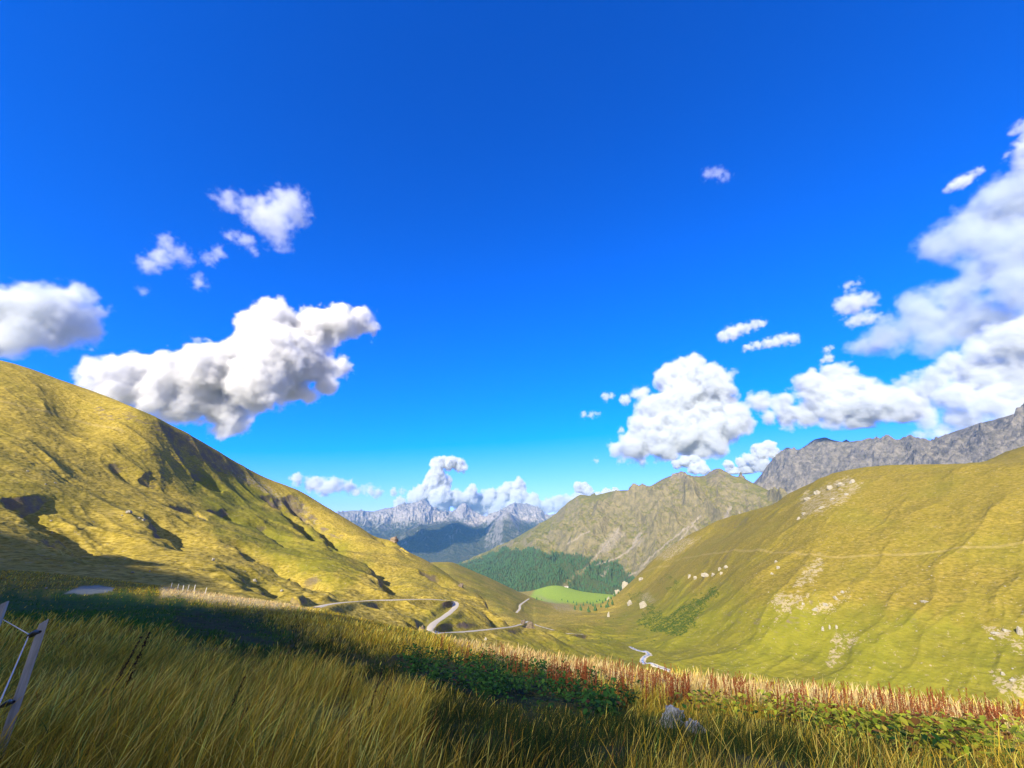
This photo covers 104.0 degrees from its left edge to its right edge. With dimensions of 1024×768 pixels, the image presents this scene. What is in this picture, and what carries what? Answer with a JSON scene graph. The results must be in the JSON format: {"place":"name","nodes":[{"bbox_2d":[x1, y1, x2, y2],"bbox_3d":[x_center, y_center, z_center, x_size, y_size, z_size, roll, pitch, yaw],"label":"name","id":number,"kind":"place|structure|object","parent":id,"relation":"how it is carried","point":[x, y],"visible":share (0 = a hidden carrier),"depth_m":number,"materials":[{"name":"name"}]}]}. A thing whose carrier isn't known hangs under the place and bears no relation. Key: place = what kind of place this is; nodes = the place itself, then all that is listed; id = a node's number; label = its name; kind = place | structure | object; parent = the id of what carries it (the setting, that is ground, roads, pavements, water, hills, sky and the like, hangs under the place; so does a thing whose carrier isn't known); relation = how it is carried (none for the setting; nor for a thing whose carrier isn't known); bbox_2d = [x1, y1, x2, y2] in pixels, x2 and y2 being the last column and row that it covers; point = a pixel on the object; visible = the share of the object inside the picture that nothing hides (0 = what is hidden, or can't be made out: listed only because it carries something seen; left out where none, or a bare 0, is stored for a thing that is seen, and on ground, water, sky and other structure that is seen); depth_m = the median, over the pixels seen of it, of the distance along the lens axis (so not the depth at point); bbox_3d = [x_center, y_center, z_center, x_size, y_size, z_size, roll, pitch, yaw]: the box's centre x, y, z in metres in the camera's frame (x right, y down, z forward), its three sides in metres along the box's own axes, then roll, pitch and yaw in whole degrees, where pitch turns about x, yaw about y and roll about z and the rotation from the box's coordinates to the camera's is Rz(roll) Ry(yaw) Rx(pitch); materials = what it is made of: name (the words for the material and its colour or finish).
{"place":"outdoors","nodes":[
{"label":"outdoors","id":0,"kind":"place"},
{"bbox_2d":[0,360,628,671],"bbox_3d":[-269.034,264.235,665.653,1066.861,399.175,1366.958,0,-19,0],"label":"hill","id":1,"kind":"structure","parent":0,"point":[104,462],"depth_m":275.69,"materials":[{"name":"green plant"}]},
{"bbox_2d":[390,536,398,542],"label":"rock outcrop","id":2,"kind":"object","parent":1,"relation":"on","point":[394,539],"visible":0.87,"depth_m":541.42,"materials":[{"name":"beige stone"}]},
{"bbox_2d":[526,621,534,628],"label":"rock outcrop","id":3,"kind":"object","parent":1,"relation":"on","point":[530,625],"visible":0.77,"depth_m":258.28,"materials":[{"name":"brown stone"}]},
{"bbox_2d":[568,574,718,643],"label":"shrubs","id":4,"kind":"object","parent":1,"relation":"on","point":[681,626],"visible":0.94,"depth_m":371.21,"materials":[{"name":"green plant"}]},
{"bbox_2d":[315,599,528,633],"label":"road","id":5,"kind":"structure","parent":0,"point":[431,626],"depth_m":194.15,"materials":[{"name":"grey asphalt"}]},
{"bbox_2d":[336,499,554,563],"bbox_3d":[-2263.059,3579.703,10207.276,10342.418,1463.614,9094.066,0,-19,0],"label":"mountain","id":6,"kind":"structure","parent":0,"point":[427,531],"depth_m":9445.36,"materials":[{"name":"stone"}]},
{"bbox_2d":[0,569,1023,767],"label":"meadow","id":7,"kind":"structure","parent":0,"point":[81,590],"depth_m":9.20,"materials":[{"name":"plant"}]},
{"bbox_2d":[0,601,48,755],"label":"pasture fence","id":8,"kind":"object","parent":7,"relation":"on","point":[38,633],"visible":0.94,"depth_m":2.34,"materials":[{"name":"grey wood"}]},
{"bbox_2d":[101,636,141,715],"bbox_3d":[-2.883,2.153,2.928,0.154,0.519,0.074,18,-26,-42],"label":"dead stalk","id":9,"kind":"object","parent":7,"relation":"on","point":[132,653],"visible":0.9,"depth_m":2.95,"materials":[{"name":"brown plant"}]},
{"bbox_2d":[112,632,150,715],"bbox_3d":[-2.766,2.121,2.899,0.125,0.561,0.074,3,-19,-10],"label":"dead stalk","id":10,"kind":"object","parent":7,"relation":"on","point":[135,663],"visible":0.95,"depth_m":2.93,"materials":[{"name":"plant"}]},
{"bbox_2d":[224,676,245,717],"bbox_3d":[-2.145,2.438,3.058,0.125,0.369,0.039,2,-18,12],"label":"dead stalk","id":11,"kind":"object","parent":7,"relation":"on","point":[234,699],"visible":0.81,"depth_m":3.07,"materials":[{"name":"brown plant"}]},
{"bbox_2d":[336,672,351,718],"bbox_3d":[-1.570,2.895,3.701,0.115,0.388,0.055,17,-25,-40],"label":"dead stalk","id":12,"kind":"object","parent":7,"relation":"on","point":[344,690],"visible":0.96,"depth_m":3.71,"materials":[{"name":"brown plant"}]},
{"bbox_2d":[338,676,352,727],"bbox_3d":[-1.417,2.709,3.376,0.056,0.414,0.058,4,-19,6],"label":"dead stalk","id":13,"kind":"object","parent":7,"relation":"on","point":[346,695],"visible":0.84,"depth_m":3.41,"materials":[{"name":"brown plant"}]},
{"bbox_2d":[365,669,382,728],"bbox_3d":[-1.238,2.803,3.562,0.129,0.435,0.062,21,-28,-46],"label":"dead stalk","id":14,"kind":"object","parent":7,"relation":"on","point":[374,694],"visible":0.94,"depth_m":3.58,"materials":[{"name":"brown plant"}]},
{"bbox_2d":[512,658,517,677],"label":"dock plant","id":15,"kind":"object","parent":7,"relation":"on","point":[514,667],"visible":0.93,"depth_m":8.25,"materials":[{"name":"red plant"}]},
{"bbox_2d":[522,652,528,680],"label":"dock plant","id":16,"kind":"object","parent":7,"relation":"on","point":[527,658],"visible":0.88,"depth_m":8.25,"materials":[{"name":"beige plant"}]},
{"bbox_2d":[548,657,556,676],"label":"dock plant","id":17,"kind":"object","parent":7,"relation":"on","point":[551,665],"visible":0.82,"depth_m":8.13,"materials":[{"name":"red plant"}]},
{"bbox_2d":[564,662,568,684],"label":"dock plant","id":18,"kind":"object","parent":7,"relation":"on","point":[564,670],"visible":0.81,"depth_m":7.94,"materials":[{"name":"red plant"}]},
{"bbox_2d":[580,659,587,687],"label":"dock plant","id":19,"kind":"object","parent":7,"relation":"on","point":[582,672],"visible":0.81,"depth_m":7.56,"materials":[{"name":"red plant"}]},
{"bbox_2d":[581,665,590,689],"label":"dock plant","id":20,"kind":"object","parent":7,"relation":"on","point":[586,675],"visible":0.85,"depth_m":7.43,"materials":[{"name":"brown plant"}]},
{"bbox_2d":[605,663,611,686],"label":"dock plant","id":21,"kind":"object","parent":7,"relation":"on","point":[609,673],"visible":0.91,"depth_m":7.99,"materials":[{"name":"brown plant"}]},
{"bbox_2d":[611,659,619,683],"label":"dock plant","id":22,"kind":"object","parent":7,"relation":"on","point":[615,670],"visible":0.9,"depth_m":8.30,"materials":[{"name":"beige plant"}]},
{"bbox_2d":[613,680,618,700],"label":"dock plant","id":23,"kind":"object","parent":7,"relation":"on","point":[616,688],"visible":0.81,"depth_m":6.29,"materials":[{"name":"brown plant"}]},
{"bbox_2d":[621,665,631,706],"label":"dock plant","id":24,"kind":"object","parent":7,"relation":"on","point":[623,682],"visible":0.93,"depth_m":6.20,"materials":[{"name":"brown plant"}]},
{"bbox_2d":[626,665,635,694],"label":"dock plant","id":25,"kind":"object","parent":7,"relation":"on","point":[632,690],"visible":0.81,"depth_m":6.84,"materials":[{"name":"brown plant"}]},
{"bbox_2d":[641,680,647,706],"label":"dock plant","id":26,"kind":"object","parent":7,"relation":"on","point":[646,695],"visible":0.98,"depth_m":6.11,"materials":[{"name":"brown plant"}]},
{"bbox_2d":[640,662,649,685],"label":"dock plant","id":27,"kind":"object","parent":7,"relation":"on","point":[643,676],"visible":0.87,"depth_m":8.43,"materials":[{"name":"brown plant"}]},
{"bbox_2d":[641,665,649,695],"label":"grass","id":28,"kind":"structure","parent":7,"relation":"on","point":[646,677],"depth_m":7.05,"materials":[{"name":"beige plant"}]},
{"bbox_2d":[645,674,656,703],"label":"grass","id":29,"kind":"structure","parent":7,"relation":"on","point":[652,688],"depth_m":6.29,"materials":[{"name":"plant"}]},
{"bbox_2d":[656,681,665,706],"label":"dock plant","id":30,"kind":"object","parent":7,"relation":"on","point":[662,694],"visible":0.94,"depth_m":6.10,"materials":[{"name":"brown plant"}]},
{"bbox_2d":[658,668,664,696],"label":"dock plant","id":31,"kind":"object","parent":7,"relation":"on","point":[660,684],"visible":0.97,"depth_m":7.06,"materials":[{"name":"brown plant"}]},
{"bbox_2d":[665,664,670,684],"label":"grass","id":32,"kind":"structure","parent":7,"relation":"on","point":[667,674],"depth_m":7.91,"materials":[{"name":"beige plant"}]},
{"bbox_2d":[666,669,670,690],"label":"dock plant","id":33,"kind":"object","parent":7,"relation":"on","point":[668,679],"visible":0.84,"depth_m":7.14,"materials":[{"name":"brown plant"}]},
{"bbox_2d":[664,671,674,705],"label":"dock plant","id":34,"kind":"object","parent":7,"relation":"on","point":[671,695],"visible":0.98,"depth_m":6.05,"materials":[{"name":"brown plant"}]},
{"bbox_2d":[659,704,684,727],"bbox_3d":[2.107,4.422,5.276,0.463,0.281,0.280,8,-28,-22],"label":"boulder","id":35,"kind":"object","parent":7,"relation":"on","point":[668,709],"visible":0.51,"depth_m":5.24,"materials":[{"name":"grey stone"}]},
{"bbox_2d":[669,674,678,702],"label":"dock plant","id":36,"kind":"object","parent":7,"relation":"on","point":[675,687],"visible":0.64,"depth_m":6.49,"materials":[{"name":"brown plant"}]},
{"bbox_2d":[673,674,683,706],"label":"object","id":37,"kind":"object","parent":7,"relation":"on","point":[676,696],"visible":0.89,"depth_m":6.31,"materials":[{"name":"brown plant"}]},
{"bbox_2d":[681,677,688,708],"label":"dock plant","id":38,"kind":"object","parent":7,"relation":"on","point":[684,693],"visible":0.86,"depth_m":6.36,"materials":[{"name":"brown plant"}]},
{"bbox_2d":[682,671,693,699],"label":"dock plant","id":39,"kind":"object","parent":7,"relation":"on","point":[688,686],"visible":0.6,"depth_m":6.95,"materials":[{"name":"brown plant"}]},
{"bbox_2d":[685,683,694,706],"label":"dock plant","id":40,"kind":"object","parent":7,"relation":"on","point":[688,696],"visible":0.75,"depth_m":5.98,"materials":[{"name":"brown plant"}]},
{"bbox_2d":[685,718,706,732],"bbox_3d":[2.240,4.202,4.889,0.232,0.162,0.208,-14,-31,35],"label":"boulder","id":41,"kind":"object","parent":7,"relation":"on","point":[694,725],"visible":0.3,"depth_m":4.86,"materials":[{"name":"grey stone"}]},
{"bbox_2d":[395,642,1023,767],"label":"dock leaves","id":42,"kind":"object","parent":7,"relation":"on","point":[934,728],"visible":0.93,"depth_m":5.20,"materials":[{"name":"green plant"}]},
{"bbox_2d":[708,673,716,699],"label":"dock plant","id":43,"kind":"object","parent":7,"relation":"on","point":[712,687],"visible":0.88,"depth_m":7.12,"materials":[{"name":"brown plant"}]},
{"bbox_2d":[730,678,739,693],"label":"grass","id":44,"kind":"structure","parent":7,"relation":"on","point":[735,684],"depth_m":7.89,"materials":[{"name":"beige plant"}]},
{"bbox_2d":[735,677,745,701],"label":"dock plant","id":45,"kind":"object","parent":7,"relation":"on","point":[739,687],"visible":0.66,"depth_m":6.60,"materials":[{"name":"brown plant"}]},
{"bbox_2d":[740,674,748,704],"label":"grass","id":46,"kind":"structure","parent":7,"relation":"on","point":[742,682],"depth_m":6.52,"materials":[{"name":"beige plant"}]},
{"bbox_2d":[745,678,755,710],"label":"dock plant","id":47,"kind":"object","parent":7,"relation":"on","point":[749,695],"visible":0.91,"depth_m":6.23,"materials":[{"name":"brown plant"}]},
{"bbox_2d":[770,685,781,710],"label":"dock plant","id":48,"kind":"object","parent":7,"relation":"on","point":[774,696],"visible":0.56,"depth_m":6.33,"materials":[{"name":"brown plant"}]},
{"bbox_2d":[776,692,786,721],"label":"dock plant","id":49,"kind":"object","parent":7,"relation":"on","point":[780,705],"visible":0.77,"depth_m":5.62,"materials":[{"name":"brown plant"}]},
{"bbox_2d":[786,691,801,723],"bbox_3d":[3.999,4.642,5.714,0.206,0.426,0.106,-15,-24,37],"label":"dock plant","id":50,"kind":"object","parent":7,"relation":"on","point":[795,707],"visible":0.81,"depth_m":5.72,"materials":[{"name":"brown plant"}]},
{"bbox_2d":[792,690,805,718],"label":"dock plant","id":51,"kind":"object","parent":7,"relation":"on","point":[797,700],"visible":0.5,"depth_m":6.18,"materials":[{"name":"brown plant"}]},
{"bbox_2d":[800,681,812,713],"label":"dock plant","id":52,"kind":"object","parent":7,"relation":"on","point":[801,689],"visible":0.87,"depth_m":6.26,"materials":[{"name":"beige plant"}]},
{"bbox_2d":[821,683,830,702],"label":"grass","id":53,"kind":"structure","parent":7,"relation":"on","point":[827,693],"depth_m":7.20,"materials":[{"name":"beige plant"}]},
{"bbox_2d":[830,681,839,706],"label":"dock plant","id":54,"kind":"object","parent":7,"relation":"on","point":[833,693],"visible":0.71,"depth_m":6.91,"materials":[{"name":"brown plant"}]},
{"bbox_2d":[839,681,849,700],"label":"dock plant","id":55,"kind":"object","parent":7,"relation":"on","point":[843,689],"visible":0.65,"depth_m":7.60,"materials":[{"name":"brown plant"}]},
{"bbox_2d":[842,694,852,722],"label":"grass","id":56,"kind":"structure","parent":7,"relation":"on","point":[848,702],"depth_m":6.06,"materials":[{"name":"beige plant"}]},
{"bbox_2d":[871,684,880,712],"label":"grass","id":57,"kind":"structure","parent":7,"relation":"on","point":[877,697],"depth_m":6.53,"materials":[{"name":"beige plant"}]},
{"bbox_2d":[877,681,887,708],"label":"grass","id":58,"kind":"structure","parent":7,"relation":"on","point":[880,696],"depth_m":6.94,"materials":[{"name":"beige plant"}]},
{"bbox_2d":[882,695,893,730],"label":"dock plant","id":59,"kind":"object","parent":7,"relation":"on","point":[889,705],"visible":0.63,"depth_m":5.87,"materials":[{"name":"beige plant"}]},
{"bbox_2d":[890,688,900,722],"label":"dock plant","id":60,"kind":"object","parent":7,"relation":"on","point":[899,702],"visible":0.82,"depth_m":6.18,"materials":[{"name":"beige plant"}]},
{"bbox_2d":[908,689,921,711],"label":"grass","id":61,"kind":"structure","parent":7,"relation":"on","point":[915,701],"depth_m":6.43,"materials":[{"name":"beige plant"}]},
{"bbox_2d":[909,697,921,716],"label":"dock plant","id":62,"kind":"object","parent":7,"relation":"on","point":[914,707],"visible":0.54,"depth_m":5.82,"materials":[{"name":"brown plant"}]},
{"bbox_2d":[919,695,931,714],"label":"dock plant","id":63,"kind":"object","parent":7,"relation":"on","point":[926,703],"visible":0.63,"depth_m":6.76,"materials":[{"name":"beige plant"}]},
{"bbox_2d":[926,687,941,716],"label":"dock plant","id":64,"kind":"object","parent":7,"relation":"on","point":[931,702],"visible":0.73,"depth_m":6.94,"materials":[{"name":"brown plant"}]},
{"bbox_2d":[929,690,943,716],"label":"dock plant","id":65,"kind":"object","parent":7,"relation":"on","point":[933,705],"visible":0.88,"depth_m":6.87,"materials":[{"name":"beige plant"}]},
{"bbox_2d":[931,687,946,711],"bbox_3d":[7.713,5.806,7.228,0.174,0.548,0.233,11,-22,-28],"label":"grass","id":66,"kind":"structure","parent":7,"relation":"on","point":[937,699],"depth_m":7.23,"materials":[{"name":"beige plant"}]},
{"bbox_2d":[933,698,945,718],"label":"dock plant","id":67,"kind":"object","parent":7,"relation":"on","point":[942,716],"visible":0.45,"depth_m":5.68,"materials":[{"name":"brown plant"}]},
{"bbox_2d":[957,687,967,717],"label":"grass","id":68,"kind":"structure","parent":7,"relation":"on","point":[961,701],"depth_m":7.58,"materials":[{"name":"beige plant"}]},
{"bbox_2d":[975,692,986,714],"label":"dock plant","id":69,"kind":"object","parent":7,"relation":"on","point":[980,703],"visible":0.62,"depth_m":7.36,"materials":[{"name":"beige plant"}]},
{"bbox_2d":[985,705,1001,735],"bbox_3d":[6.859,4.843,5.679,0.190,0.459,0.137,-13,-23,34],"label":"dock plant","id":70,"kind":"object","parent":7,"relation":"on","point":[992,716],"visible":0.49,"depth_m":5.70,"materials":[{"name":"brown plant"}]},
{"bbox_2d":[990,705,1003,730],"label":"dock plant","id":71,"kind":"object","parent":7,"relation":"on","point":[998,713],"visible":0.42,"depth_m":5.86,"materials":[{"name":"brown plant"}]},
{"bbox_2d":[1002,701,1012,725],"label":"dock plant","id":72,"kind":"object","parent":7,"relation":"on","point":[1011,711],"visible":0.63,"depth_m":7.19,"materials":[{"name":"beige plant"}]},
{"bbox_2d":[1011,699,1021,720],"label":"dock plant","id":73,"kind":"object","parent":7,"relation":"on","point":[1015,707],"visible":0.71,"depth_m":7.09,"materials":[{"name":"brown plant"}]},
{"bbox_2d":[1012,700,1023,726],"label":"grass","id":74,"kind":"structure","parent":7,"relation":"on","point":[1018,710],"depth_m":7.10,"materials":[{"name":"beige plant"}]},
{"bbox_2d":[0,0,1023,515],"label":"sky","id":75,"kind":"structure","parent":0,"point":[488,256],"materials":[{"name":"blue"}]},
{"bbox_2d":[515,599,528,612],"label":"lane","id":76,"kind":"structure","parent":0,"point":[518,610],"depth_m":700.48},
{"bbox_2d":[458,468,786,594],"bbox_3d":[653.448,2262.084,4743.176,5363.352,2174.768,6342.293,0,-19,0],"label":"mountain","id":77,"kind":"structure","parent":0,"point":[635,529],"depth_m":3346.46,"materials":[{"name":"grey stone"}]},
{"bbox_2d":[459,544,634,593],"bbox_3d":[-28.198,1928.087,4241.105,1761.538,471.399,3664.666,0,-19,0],"label":"forest","id":78,"kind":"object","parent":77,"relation":"on","point":[521,573],"visible":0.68,"depth_m":3073.96,"materials":[{"name":"green plant"}]},
{"bbox_2d":[631,647,668,670],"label":"stream","id":79,"kind":"structure","parent":0,"point":[644,657],"depth_m":260.92,"materials":[{"name":"liquid"}]},
{"bbox_2d":[520,446,1023,606],"bbox_3d":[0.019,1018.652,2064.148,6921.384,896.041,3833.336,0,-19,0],"label":"valley floor","id":80,"kind":"structure","parent":0,"point":[553,594],"depth_m":1887.65,"materials":[{"name":"green plant"}]},
{"bbox_2d":[623,460,1023,713],"bbox_3d":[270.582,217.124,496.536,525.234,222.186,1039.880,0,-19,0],"label":"hill","id":81,"kind":"structure","parent":0,"point":[876,540],"depth_m":282.63,"materials":[{"name":"green plant"}]},
{"bbox_2d":[622,581,627,588],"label":"rock outcrop","id":82,"kind":"object","parent":81,"relation":"on","point":[624,584],"visible":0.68,"depth_m":886.88,"materials":[{"name":"stone"}]},
{"bbox_2d":[639,601,646,608],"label":"rock outcrop","id":83,"kind":"object","parent":81,"relation":"on","point":[642,604],"visible":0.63,"depth_m":553.30,"materials":[{"name":"stone"}]},
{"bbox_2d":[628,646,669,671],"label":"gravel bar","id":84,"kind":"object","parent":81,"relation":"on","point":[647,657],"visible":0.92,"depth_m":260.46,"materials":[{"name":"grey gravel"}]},
{"bbox_2d":[701,572,708,577],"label":"rock outcrop","id":85,"kind":"object","parent":81,"relation":"on","point":[704,575],"visible":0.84,"depth_m":453.14,"materials":[{"name":"stone"}]},
{"bbox_2d":[1016,626,1023,634],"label":"rock outcrop","id":86,"kind":"object","parent":81,"relation":"on","point":[1019,630],"visible":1,"depth_m":203.18,"materials":[{"name":"stone"}]},
{"bbox_2d":[754,404,1023,493],"bbox_3d":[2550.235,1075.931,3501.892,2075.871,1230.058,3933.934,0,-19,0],"label":"mountain","id":87,"kind":"structure","parent":0,"point":[788,470],"depth_m":2911.43,"materials":[{"name":"grey stone"}]}
]}

